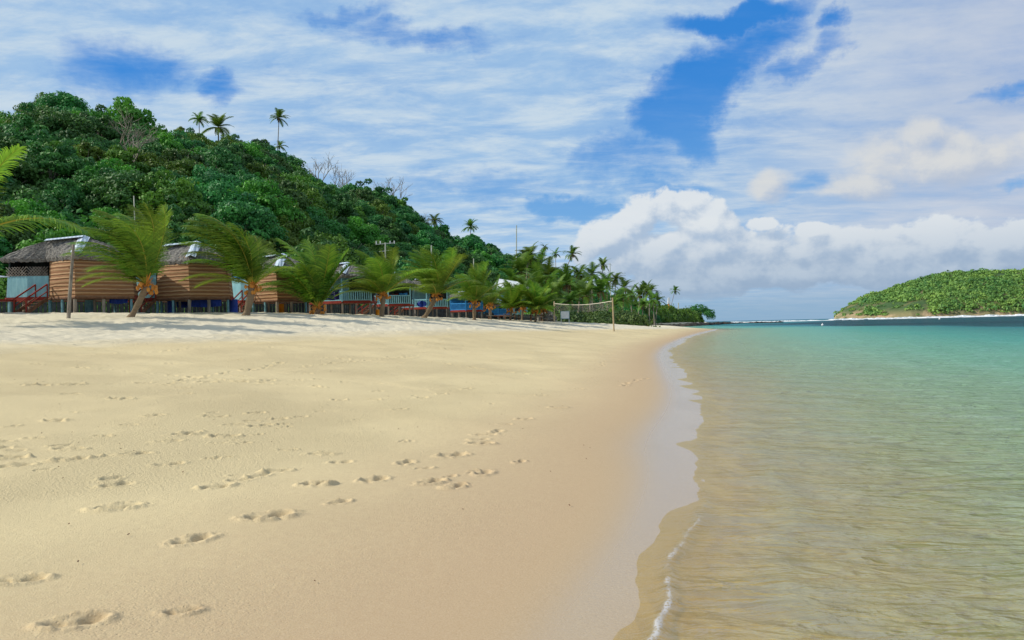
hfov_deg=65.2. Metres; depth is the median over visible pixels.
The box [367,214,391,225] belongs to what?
forest tree
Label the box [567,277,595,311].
coconut palm
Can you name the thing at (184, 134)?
forest tree
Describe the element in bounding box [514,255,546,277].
coconut palm
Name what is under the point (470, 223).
coconut palm
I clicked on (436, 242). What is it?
forest tree
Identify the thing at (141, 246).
palm tree
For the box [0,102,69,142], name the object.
forest tree
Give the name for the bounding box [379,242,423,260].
forest tree
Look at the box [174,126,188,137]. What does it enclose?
forest tree
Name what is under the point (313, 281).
palm tree
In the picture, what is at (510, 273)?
coconut palm
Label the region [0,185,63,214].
forest tree
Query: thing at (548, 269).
coconut palm
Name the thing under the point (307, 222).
forest tree
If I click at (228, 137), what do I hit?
forest tree
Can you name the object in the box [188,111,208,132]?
coconut palm
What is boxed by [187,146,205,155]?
forest tree
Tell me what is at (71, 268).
wooden pole
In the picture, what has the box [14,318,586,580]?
drift litter
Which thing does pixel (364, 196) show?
forest tree
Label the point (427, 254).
forest tree
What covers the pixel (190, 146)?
forest tree
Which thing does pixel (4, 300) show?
beach hut
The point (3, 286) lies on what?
scrub bank
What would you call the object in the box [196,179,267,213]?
forest tree
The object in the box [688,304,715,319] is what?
shore tree
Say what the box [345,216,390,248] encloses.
forest tree
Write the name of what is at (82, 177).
forest tree
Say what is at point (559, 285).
coconut palm
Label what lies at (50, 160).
forest tree
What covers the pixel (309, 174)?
forest tree
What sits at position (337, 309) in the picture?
board fence
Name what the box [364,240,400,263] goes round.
forest tree
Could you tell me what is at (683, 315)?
scrub bank
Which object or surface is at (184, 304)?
tarpaulin
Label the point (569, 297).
coconut palm
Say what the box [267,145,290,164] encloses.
forest tree
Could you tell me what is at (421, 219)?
forest tree
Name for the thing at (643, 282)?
coconut palm
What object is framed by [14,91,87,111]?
skyline tree
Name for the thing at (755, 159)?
sky
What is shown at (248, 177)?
forest tree
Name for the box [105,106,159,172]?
bare tree
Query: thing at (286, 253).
forest tree
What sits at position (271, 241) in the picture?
forest tree
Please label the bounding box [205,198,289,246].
forest tree
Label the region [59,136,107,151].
forest tree
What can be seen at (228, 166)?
forest tree
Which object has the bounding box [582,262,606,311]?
coconut palm
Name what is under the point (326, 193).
forest tree
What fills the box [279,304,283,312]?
drum
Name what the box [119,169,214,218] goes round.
forest tree
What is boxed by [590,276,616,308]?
coconut palm
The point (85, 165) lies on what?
forest tree
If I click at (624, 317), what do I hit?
scrub bank
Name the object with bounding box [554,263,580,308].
coconut palm
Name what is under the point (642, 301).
coconut palm
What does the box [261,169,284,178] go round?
forest tree
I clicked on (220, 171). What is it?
forest tree
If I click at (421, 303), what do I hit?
round cloth
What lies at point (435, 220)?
coconut palm
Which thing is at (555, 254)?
coconut palm
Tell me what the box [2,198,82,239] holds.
forest tree
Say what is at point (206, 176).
forest tree
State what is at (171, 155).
forest tree
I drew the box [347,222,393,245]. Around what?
forest tree
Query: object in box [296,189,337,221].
forest tree
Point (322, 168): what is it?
bare tree
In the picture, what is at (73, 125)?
forest tree
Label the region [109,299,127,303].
tarpaulin
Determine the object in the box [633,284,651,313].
coconut palm
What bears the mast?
on the hillside
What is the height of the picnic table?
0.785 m
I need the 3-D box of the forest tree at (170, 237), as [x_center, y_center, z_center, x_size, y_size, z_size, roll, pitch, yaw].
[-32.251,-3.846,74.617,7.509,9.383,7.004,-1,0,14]
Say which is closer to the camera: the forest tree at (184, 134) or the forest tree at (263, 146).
the forest tree at (184, 134)
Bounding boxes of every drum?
[85,300,92,312]
[167,301,175,312]
[229,299,237,312]
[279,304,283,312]
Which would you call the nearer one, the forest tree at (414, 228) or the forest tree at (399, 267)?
the forest tree at (399, 267)
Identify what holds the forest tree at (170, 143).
on the hillside
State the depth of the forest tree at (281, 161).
165.71 m
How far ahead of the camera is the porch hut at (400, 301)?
72.70 m
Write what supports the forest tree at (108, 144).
on the hillside
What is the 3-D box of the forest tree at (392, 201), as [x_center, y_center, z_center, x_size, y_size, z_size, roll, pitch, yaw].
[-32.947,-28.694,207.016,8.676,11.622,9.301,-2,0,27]
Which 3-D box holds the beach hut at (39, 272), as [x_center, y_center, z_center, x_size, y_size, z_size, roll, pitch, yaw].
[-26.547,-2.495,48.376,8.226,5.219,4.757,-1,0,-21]
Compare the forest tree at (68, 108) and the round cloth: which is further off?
the forest tree at (68, 108)
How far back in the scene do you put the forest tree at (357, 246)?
112.24 m
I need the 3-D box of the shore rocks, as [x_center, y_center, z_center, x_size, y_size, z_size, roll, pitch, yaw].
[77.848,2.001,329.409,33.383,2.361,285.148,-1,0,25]
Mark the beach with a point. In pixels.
(262, 476)
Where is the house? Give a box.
[495,279,527,319]
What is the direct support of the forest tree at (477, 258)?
on the hillside
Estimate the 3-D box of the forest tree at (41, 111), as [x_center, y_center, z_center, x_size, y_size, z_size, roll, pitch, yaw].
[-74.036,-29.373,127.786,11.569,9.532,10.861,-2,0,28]
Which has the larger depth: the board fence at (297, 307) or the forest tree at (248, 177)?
the forest tree at (248, 177)
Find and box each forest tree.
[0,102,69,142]
[0,111,14,124]
[0,132,27,155]
[0,181,41,202]
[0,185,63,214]
[0,204,44,252]
[0,227,72,282]
[1,103,54,123]
[1,111,32,125]
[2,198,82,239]
[5,152,54,191]
[18,129,85,181]
[19,135,56,155]
[22,105,62,129]
[24,135,54,148]
[35,90,93,115]
[35,110,101,142]
[41,141,88,178]
[41,178,87,212]
[44,211,90,234]
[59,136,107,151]
[62,106,82,111]
[67,163,101,181]
[69,108,109,125]
[71,157,114,199]
[73,141,106,162]
[79,104,124,140]
[79,169,162,214]
[84,158,138,196]
[84,206,123,228]
[86,226,112,242]
[89,133,107,142]
[98,140,124,150]
[98,144,150,174]
[99,126,150,143]
[104,216,156,240]
[110,137,140,146]
[118,135,166,157]
[119,117,149,130]
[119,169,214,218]
[131,150,189,176]
[134,130,186,153]
[148,166,189,181]
[151,147,209,176]
[157,194,203,227]
[158,203,216,247]
[161,137,201,149]
[161,177,212,205]
[165,129,205,146]
[165,231,176,243]
[167,157,206,180]
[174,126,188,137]
[181,164,247,193]
[182,133,215,146]
[186,127,201,133]
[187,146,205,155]
[191,147,250,175]
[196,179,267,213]
[204,208,243,234]
[205,146,244,178]
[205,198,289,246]
[209,168,228,175]
[215,134,243,143]
[217,134,255,159]
[218,177,307,222]
[220,145,246,167]
[227,170,266,191]
[232,141,271,164]
[238,151,260,166]
[243,161,284,180]
[249,235,283,254]
[250,138,269,145]
[253,155,289,174]
[254,141,273,152]
[254,172,263,179]
[259,149,294,173]
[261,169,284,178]
[265,165,308,209]
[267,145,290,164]
[267,225,301,253]
[268,197,314,228]
[273,214,311,243]
[280,172,323,192]
[282,250,310,262]
[284,161,297,173]
[285,152,308,172]
[288,227,343,261]
[290,170,325,192]
[290,180,328,215]
[296,166,320,181]
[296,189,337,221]
[300,205,349,238]
[302,182,337,209]
[302,230,370,268]
[308,223,334,236]
[316,181,336,198]
[320,187,335,199]
[323,184,358,217]
[328,182,347,193]
[334,200,368,223]
[335,216,349,229]
[336,237,375,256]
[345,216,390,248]
[346,191,362,207]
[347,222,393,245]
[349,181,378,204]
[354,201,375,218]
[363,178,390,204]
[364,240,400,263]
[365,198,397,222]
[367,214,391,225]
[377,217,409,242]
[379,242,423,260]
[382,187,402,209]
[388,204,420,223]
[395,256,440,272]
[397,221,419,235]
[397,251,410,258]
[405,209,432,226]
[411,222,441,235]
[411,229,449,256]
[413,221,434,232]
[413,244,444,259]
[415,249,442,262]
[435,229,450,243]
[441,253,463,282]
[441,261,467,274]
[445,244,472,269]
[446,278,456,305]
[458,235,485,252]
[462,266,493,279]
[464,252,496,270]
[470,266,497,284]
[471,249,497,267]
[483,248,506,261]
[485,270,502,280]
[490,267,508,278]
[503,253,515,260]
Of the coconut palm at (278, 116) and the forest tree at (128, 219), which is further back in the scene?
the coconut palm at (278, 116)
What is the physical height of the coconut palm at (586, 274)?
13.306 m
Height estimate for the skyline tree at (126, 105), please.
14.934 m
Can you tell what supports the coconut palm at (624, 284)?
on the hillside
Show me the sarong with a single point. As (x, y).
(336, 295)
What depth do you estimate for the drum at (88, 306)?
48.76 m
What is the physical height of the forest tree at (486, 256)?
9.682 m
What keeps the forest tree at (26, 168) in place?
on the hillside
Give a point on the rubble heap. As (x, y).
(549, 316)
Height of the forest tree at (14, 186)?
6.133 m
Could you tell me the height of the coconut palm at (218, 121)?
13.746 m
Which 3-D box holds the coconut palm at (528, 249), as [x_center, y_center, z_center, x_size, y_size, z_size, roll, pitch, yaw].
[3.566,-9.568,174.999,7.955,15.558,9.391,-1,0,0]
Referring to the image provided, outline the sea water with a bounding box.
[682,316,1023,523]
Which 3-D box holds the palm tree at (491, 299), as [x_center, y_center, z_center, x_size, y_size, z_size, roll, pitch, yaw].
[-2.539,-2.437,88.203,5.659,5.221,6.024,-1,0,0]
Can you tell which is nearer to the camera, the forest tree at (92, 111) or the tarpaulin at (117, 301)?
the tarpaulin at (117, 301)
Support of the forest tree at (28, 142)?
on the hillside
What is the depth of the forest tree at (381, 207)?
175.63 m
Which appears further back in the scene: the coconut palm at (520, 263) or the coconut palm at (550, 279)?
the coconut palm at (520, 263)
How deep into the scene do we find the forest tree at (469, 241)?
197.37 m
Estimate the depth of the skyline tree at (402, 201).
226.11 m
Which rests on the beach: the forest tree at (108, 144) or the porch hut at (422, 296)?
the porch hut at (422, 296)
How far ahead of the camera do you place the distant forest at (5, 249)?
191.24 m
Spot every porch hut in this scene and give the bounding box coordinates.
[309,262,376,314]
[355,276,416,315]
[389,278,452,317]
[450,291,482,318]
[483,299,509,318]
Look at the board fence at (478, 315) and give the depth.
102.87 m
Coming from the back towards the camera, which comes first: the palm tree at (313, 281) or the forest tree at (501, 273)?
the forest tree at (501, 273)
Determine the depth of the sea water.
21.19 m
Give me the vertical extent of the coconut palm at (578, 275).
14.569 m
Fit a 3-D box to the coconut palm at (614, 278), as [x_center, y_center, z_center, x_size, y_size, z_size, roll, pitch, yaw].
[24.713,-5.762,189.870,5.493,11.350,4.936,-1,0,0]
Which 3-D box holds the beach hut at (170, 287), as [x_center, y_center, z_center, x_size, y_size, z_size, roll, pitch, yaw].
[-21.527,-2.513,51.843,7.445,5.169,4.647,-1,0,-16]
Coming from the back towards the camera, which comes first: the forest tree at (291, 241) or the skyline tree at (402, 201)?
the skyline tree at (402, 201)
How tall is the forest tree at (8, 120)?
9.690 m
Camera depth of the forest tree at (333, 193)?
161.39 m
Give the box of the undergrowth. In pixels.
[6,171,672,322]
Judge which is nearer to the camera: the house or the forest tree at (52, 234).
the forest tree at (52, 234)
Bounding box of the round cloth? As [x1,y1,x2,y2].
[417,301,426,306]
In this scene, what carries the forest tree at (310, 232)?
on the hillside
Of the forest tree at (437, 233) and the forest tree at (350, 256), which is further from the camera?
the forest tree at (437, 233)
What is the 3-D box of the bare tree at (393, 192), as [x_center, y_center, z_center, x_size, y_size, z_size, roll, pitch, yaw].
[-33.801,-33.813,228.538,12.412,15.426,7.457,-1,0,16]
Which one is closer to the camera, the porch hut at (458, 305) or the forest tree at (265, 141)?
the porch hut at (458, 305)
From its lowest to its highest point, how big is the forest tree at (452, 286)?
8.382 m
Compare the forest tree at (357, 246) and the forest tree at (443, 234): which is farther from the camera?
the forest tree at (443, 234)
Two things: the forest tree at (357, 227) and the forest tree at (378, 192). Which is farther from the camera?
the forest tree at (378, 192)
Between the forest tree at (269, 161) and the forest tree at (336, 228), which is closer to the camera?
the forest tree at (336, 228)
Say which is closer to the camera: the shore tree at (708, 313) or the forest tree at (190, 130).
the forest tree at (190, 130)
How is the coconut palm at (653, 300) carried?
on the hillside
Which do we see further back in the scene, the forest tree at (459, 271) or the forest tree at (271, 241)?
the forest tree at (459, 271)
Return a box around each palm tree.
[0,143,95,238]
[58,202,178,316]
[178,213,299,314]
[257,238,361,313]
[333,247,436,315]
[387,247,481,317]
[444,260,510,319]
[478,274,512,319]
[492,279,540,320]
[500,284,548,319]
[512,279,565,321]
[529,281,571,320]
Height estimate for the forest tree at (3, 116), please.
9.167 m
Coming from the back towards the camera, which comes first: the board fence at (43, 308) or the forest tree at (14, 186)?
the forest tree at (14, 186)
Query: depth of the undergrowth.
93.17 m
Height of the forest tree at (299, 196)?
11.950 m
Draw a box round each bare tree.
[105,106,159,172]
[307,155,338,179]
[329,165,355,187]
[373,177,412,198]
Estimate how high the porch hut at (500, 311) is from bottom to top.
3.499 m
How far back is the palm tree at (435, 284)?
68.17 m
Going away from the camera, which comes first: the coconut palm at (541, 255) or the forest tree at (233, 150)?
the forest tree at (233, 150)
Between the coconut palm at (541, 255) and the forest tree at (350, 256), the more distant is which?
the coconut palm at (541, 255)
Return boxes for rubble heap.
[537,310,556,321]
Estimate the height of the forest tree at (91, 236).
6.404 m
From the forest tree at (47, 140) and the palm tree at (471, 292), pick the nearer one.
the palm tree at (471, 292)
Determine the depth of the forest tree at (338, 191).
182.41 m
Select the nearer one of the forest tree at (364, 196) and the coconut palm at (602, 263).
the forest tree at (364, 196)
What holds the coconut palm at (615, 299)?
on the hillside
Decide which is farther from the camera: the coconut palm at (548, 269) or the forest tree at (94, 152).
the coconut palm at (548, 269)
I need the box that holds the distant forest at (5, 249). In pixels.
[0,112,669,320]
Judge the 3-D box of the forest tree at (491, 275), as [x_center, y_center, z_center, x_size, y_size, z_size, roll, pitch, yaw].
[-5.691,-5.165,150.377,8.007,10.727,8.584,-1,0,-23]
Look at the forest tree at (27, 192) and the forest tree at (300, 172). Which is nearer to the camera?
the forest tree at (27, 192)
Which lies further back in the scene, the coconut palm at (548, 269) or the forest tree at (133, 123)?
the coconut palm at (548, 269)
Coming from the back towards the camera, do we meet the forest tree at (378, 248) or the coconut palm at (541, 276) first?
the coconut palm at (541, 276)
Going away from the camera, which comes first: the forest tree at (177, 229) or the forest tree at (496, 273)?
the forest tree at (177, 229)
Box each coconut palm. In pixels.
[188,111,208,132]
[202,113,234,140]
[270,108,290,149]
[274,140,286,151]
[428,213,443,227]
[462,219,478,233]
[497,249,544,280]
[497,266,529,280]
[510,241,544,277]
[513,262,560,296]
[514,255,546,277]
[514,271,538,313]
[530,249,547,270]
[530,256,562,283]
[542,269,565,303]
[543,274,574,316]
[550,247,560,265]
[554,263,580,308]
[555,290,585,312]
[561,245,581,263]
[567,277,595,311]
[568,264,593,312]
[572,279,601,313]
[576,269,606,313]
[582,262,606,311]
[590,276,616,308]
[594,272,619,310]
[595,257,610,307]
[599,294,626,311]
[605,272,625,295]
[607,287,636,310]
[612,277,638,308]
[619,282,642,311]
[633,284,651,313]
[633,296,651,314]
[634,280,648,309]
[643,285,661,322]
[643,290,665,324]
[655,292,666,323]
[670,286,679,304]
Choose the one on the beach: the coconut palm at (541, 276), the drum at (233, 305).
the drum at (233, 305)
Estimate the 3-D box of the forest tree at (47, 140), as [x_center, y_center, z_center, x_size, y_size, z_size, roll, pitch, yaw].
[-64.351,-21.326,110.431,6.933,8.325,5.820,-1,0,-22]
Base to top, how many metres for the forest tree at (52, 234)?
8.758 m
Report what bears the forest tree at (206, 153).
on the hillside
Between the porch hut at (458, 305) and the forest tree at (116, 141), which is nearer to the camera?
the porch hut at (458, 305)
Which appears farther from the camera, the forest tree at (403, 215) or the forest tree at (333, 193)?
the forest tree at (403, 215)
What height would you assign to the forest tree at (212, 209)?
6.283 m
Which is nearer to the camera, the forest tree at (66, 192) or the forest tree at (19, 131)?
the forest tree at (66, 192)
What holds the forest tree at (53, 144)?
on the hillside
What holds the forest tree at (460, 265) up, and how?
on the hillside
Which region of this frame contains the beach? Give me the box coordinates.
[0,312,1023,639]
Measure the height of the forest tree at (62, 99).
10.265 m
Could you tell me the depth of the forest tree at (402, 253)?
137.84 m
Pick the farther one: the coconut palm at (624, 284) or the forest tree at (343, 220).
the coconut palm at (624, 284)
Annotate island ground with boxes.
[834,272,1023,318]
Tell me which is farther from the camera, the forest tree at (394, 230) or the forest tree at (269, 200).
the forest tree at (394, 230)
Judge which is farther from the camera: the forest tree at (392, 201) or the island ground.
the island ground
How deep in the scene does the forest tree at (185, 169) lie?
117.69 m
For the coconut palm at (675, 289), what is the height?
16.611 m
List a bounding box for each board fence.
[0,301,159,312]
[163,301,313,312]
[321,304,447,316]
[449,311,537,319]
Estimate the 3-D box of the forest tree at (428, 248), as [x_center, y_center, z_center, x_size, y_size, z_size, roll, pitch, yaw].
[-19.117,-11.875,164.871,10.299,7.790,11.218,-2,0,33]
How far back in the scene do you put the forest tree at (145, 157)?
117.01 m
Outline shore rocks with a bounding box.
[651,321,781,325]
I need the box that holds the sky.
[0,0,1023,320]
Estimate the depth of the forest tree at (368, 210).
169.34 m
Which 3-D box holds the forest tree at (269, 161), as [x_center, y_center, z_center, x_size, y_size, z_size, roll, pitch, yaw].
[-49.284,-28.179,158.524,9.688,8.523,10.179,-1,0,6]
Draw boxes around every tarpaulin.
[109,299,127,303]
[176,302,187,307]
[191,300,220,306]
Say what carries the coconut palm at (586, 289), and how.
on the hillside
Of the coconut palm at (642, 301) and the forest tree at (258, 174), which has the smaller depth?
the forest tree at (258, 174)
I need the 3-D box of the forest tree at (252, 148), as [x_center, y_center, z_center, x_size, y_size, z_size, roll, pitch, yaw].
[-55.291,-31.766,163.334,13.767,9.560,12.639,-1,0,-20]
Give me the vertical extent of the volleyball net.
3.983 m
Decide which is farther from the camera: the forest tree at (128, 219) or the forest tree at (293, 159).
the forest tree at (293, 159)
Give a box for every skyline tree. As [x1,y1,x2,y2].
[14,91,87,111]
[100,96,168,138]
[394,196,412,208]
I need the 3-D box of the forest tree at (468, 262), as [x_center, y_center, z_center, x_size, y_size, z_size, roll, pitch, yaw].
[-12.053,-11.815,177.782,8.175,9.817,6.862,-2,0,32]
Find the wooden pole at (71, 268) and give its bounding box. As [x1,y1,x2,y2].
[66,244,74,318]
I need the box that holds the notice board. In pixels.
[560,311,569,323]
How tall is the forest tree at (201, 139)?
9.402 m
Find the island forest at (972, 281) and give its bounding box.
[833,268,1023,318]
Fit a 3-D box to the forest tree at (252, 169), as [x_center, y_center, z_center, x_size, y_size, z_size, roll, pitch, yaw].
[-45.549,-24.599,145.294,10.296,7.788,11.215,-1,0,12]
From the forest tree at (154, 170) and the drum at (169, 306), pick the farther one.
the forest tree at (154, 170)
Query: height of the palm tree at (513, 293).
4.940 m
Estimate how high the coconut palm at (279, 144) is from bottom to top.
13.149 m
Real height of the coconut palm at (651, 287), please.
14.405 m
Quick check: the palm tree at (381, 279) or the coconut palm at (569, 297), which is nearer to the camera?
the palm tree at (381, 279)
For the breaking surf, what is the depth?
729.94 m
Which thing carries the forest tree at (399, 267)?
on the hillside
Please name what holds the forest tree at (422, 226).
on the hillside
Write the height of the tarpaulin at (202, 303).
0.560 m
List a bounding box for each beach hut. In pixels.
[0,235,137,312]
[0,276,16,301]
[128,241,233,312]
[231,253,308,312]
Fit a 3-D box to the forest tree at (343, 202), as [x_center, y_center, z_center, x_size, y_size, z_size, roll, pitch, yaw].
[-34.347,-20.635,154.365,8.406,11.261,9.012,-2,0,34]
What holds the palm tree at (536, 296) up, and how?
on the beach
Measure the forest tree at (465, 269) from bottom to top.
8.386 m
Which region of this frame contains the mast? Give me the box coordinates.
[516,225,516,260]
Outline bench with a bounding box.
[488,315,511,319]
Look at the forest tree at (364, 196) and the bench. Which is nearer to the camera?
the bench
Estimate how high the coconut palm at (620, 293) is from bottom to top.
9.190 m
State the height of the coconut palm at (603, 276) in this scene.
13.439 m
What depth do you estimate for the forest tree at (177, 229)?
79.46 m
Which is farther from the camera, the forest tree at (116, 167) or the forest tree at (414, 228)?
the forest tree at (414, 228)
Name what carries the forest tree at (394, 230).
on the hillside
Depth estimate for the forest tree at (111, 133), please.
133.80 m
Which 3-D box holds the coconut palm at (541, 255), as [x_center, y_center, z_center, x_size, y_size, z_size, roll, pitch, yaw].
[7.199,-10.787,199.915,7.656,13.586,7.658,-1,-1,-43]
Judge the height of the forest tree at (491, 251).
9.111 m
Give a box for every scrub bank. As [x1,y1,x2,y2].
[0,264,542,319]
[552,305,660,326]
[625,300,704,322]
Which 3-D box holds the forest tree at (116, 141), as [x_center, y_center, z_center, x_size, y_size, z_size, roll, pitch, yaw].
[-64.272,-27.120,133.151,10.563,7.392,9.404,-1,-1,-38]
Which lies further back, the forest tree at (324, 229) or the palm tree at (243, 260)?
the forest tree at (324, 229)
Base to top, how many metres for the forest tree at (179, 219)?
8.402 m
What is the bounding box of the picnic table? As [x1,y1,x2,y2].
[516,314,532,320]
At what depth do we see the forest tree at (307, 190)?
127.19 m
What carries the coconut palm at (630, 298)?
on the hillside
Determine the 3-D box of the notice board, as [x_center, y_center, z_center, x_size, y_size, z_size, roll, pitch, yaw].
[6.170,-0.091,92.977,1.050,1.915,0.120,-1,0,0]
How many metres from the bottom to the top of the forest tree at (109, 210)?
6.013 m
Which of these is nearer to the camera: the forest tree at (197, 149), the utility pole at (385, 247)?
the utility pole at (385, 247)
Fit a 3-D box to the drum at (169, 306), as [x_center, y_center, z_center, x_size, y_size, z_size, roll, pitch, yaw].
[-22.142,-0.800,52.011,0.551,0.850,0.551,-1,0,0]
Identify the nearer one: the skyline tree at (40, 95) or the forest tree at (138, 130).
the forest tree at (138, 130)
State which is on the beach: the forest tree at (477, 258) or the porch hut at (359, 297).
the porch hut at (359, 297)
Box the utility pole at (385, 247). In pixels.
[375,241,394,307]
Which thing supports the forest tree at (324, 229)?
on the hillside
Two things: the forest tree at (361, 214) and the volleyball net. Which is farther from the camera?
the forest tree at (361, 214)
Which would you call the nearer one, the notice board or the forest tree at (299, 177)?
the notice board
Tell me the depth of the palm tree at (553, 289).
99.29 m
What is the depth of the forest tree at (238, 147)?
156.53 m
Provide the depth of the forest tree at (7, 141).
107.38 m
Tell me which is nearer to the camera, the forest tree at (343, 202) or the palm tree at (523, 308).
the palm tree at (523, 308)
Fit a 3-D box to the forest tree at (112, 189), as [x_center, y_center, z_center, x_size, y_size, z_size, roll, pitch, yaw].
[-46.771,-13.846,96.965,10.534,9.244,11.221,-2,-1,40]
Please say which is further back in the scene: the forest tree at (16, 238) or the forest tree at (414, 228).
the forest tree at (414, 228)
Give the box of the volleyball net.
[554,298,614,330]
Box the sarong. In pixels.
[326,290,338,299]
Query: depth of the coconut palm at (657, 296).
269.79 m
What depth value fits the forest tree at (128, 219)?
83.26 m
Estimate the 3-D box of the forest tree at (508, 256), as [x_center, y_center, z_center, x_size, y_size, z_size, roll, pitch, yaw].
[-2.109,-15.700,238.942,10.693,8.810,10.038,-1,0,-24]
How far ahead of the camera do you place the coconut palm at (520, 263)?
159.08 m
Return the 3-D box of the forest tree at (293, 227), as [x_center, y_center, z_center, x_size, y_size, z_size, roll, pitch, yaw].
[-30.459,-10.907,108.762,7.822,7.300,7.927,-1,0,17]
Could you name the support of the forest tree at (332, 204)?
on the hillside
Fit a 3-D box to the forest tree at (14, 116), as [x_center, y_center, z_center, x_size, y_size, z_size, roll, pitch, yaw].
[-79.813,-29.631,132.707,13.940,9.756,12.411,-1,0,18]
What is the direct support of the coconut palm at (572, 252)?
on the hillside
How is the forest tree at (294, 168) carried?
on the hillside
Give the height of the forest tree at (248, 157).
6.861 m
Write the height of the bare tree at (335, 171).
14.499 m
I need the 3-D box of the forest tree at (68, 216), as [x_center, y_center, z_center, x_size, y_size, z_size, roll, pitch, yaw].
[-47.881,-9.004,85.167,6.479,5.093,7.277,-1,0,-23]
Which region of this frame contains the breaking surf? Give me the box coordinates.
[733,314,1023,322]
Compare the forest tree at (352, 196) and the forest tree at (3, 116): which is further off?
the forest tree at (352, 196)
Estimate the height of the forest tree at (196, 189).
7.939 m
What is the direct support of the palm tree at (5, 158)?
on the beach
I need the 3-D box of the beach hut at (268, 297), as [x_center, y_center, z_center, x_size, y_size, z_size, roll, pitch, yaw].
[-17.915,-2.433,58.946,6.857,4.899,4.768,-1,0,-12]
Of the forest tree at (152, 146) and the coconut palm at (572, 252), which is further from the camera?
the coconut palm at (572, 252)
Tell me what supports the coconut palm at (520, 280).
on the hillside
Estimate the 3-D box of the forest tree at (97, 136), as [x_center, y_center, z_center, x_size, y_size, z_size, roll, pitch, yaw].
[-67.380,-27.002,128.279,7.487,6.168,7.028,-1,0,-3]
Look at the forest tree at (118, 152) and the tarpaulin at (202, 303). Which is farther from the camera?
the forest tree at (118, 152)

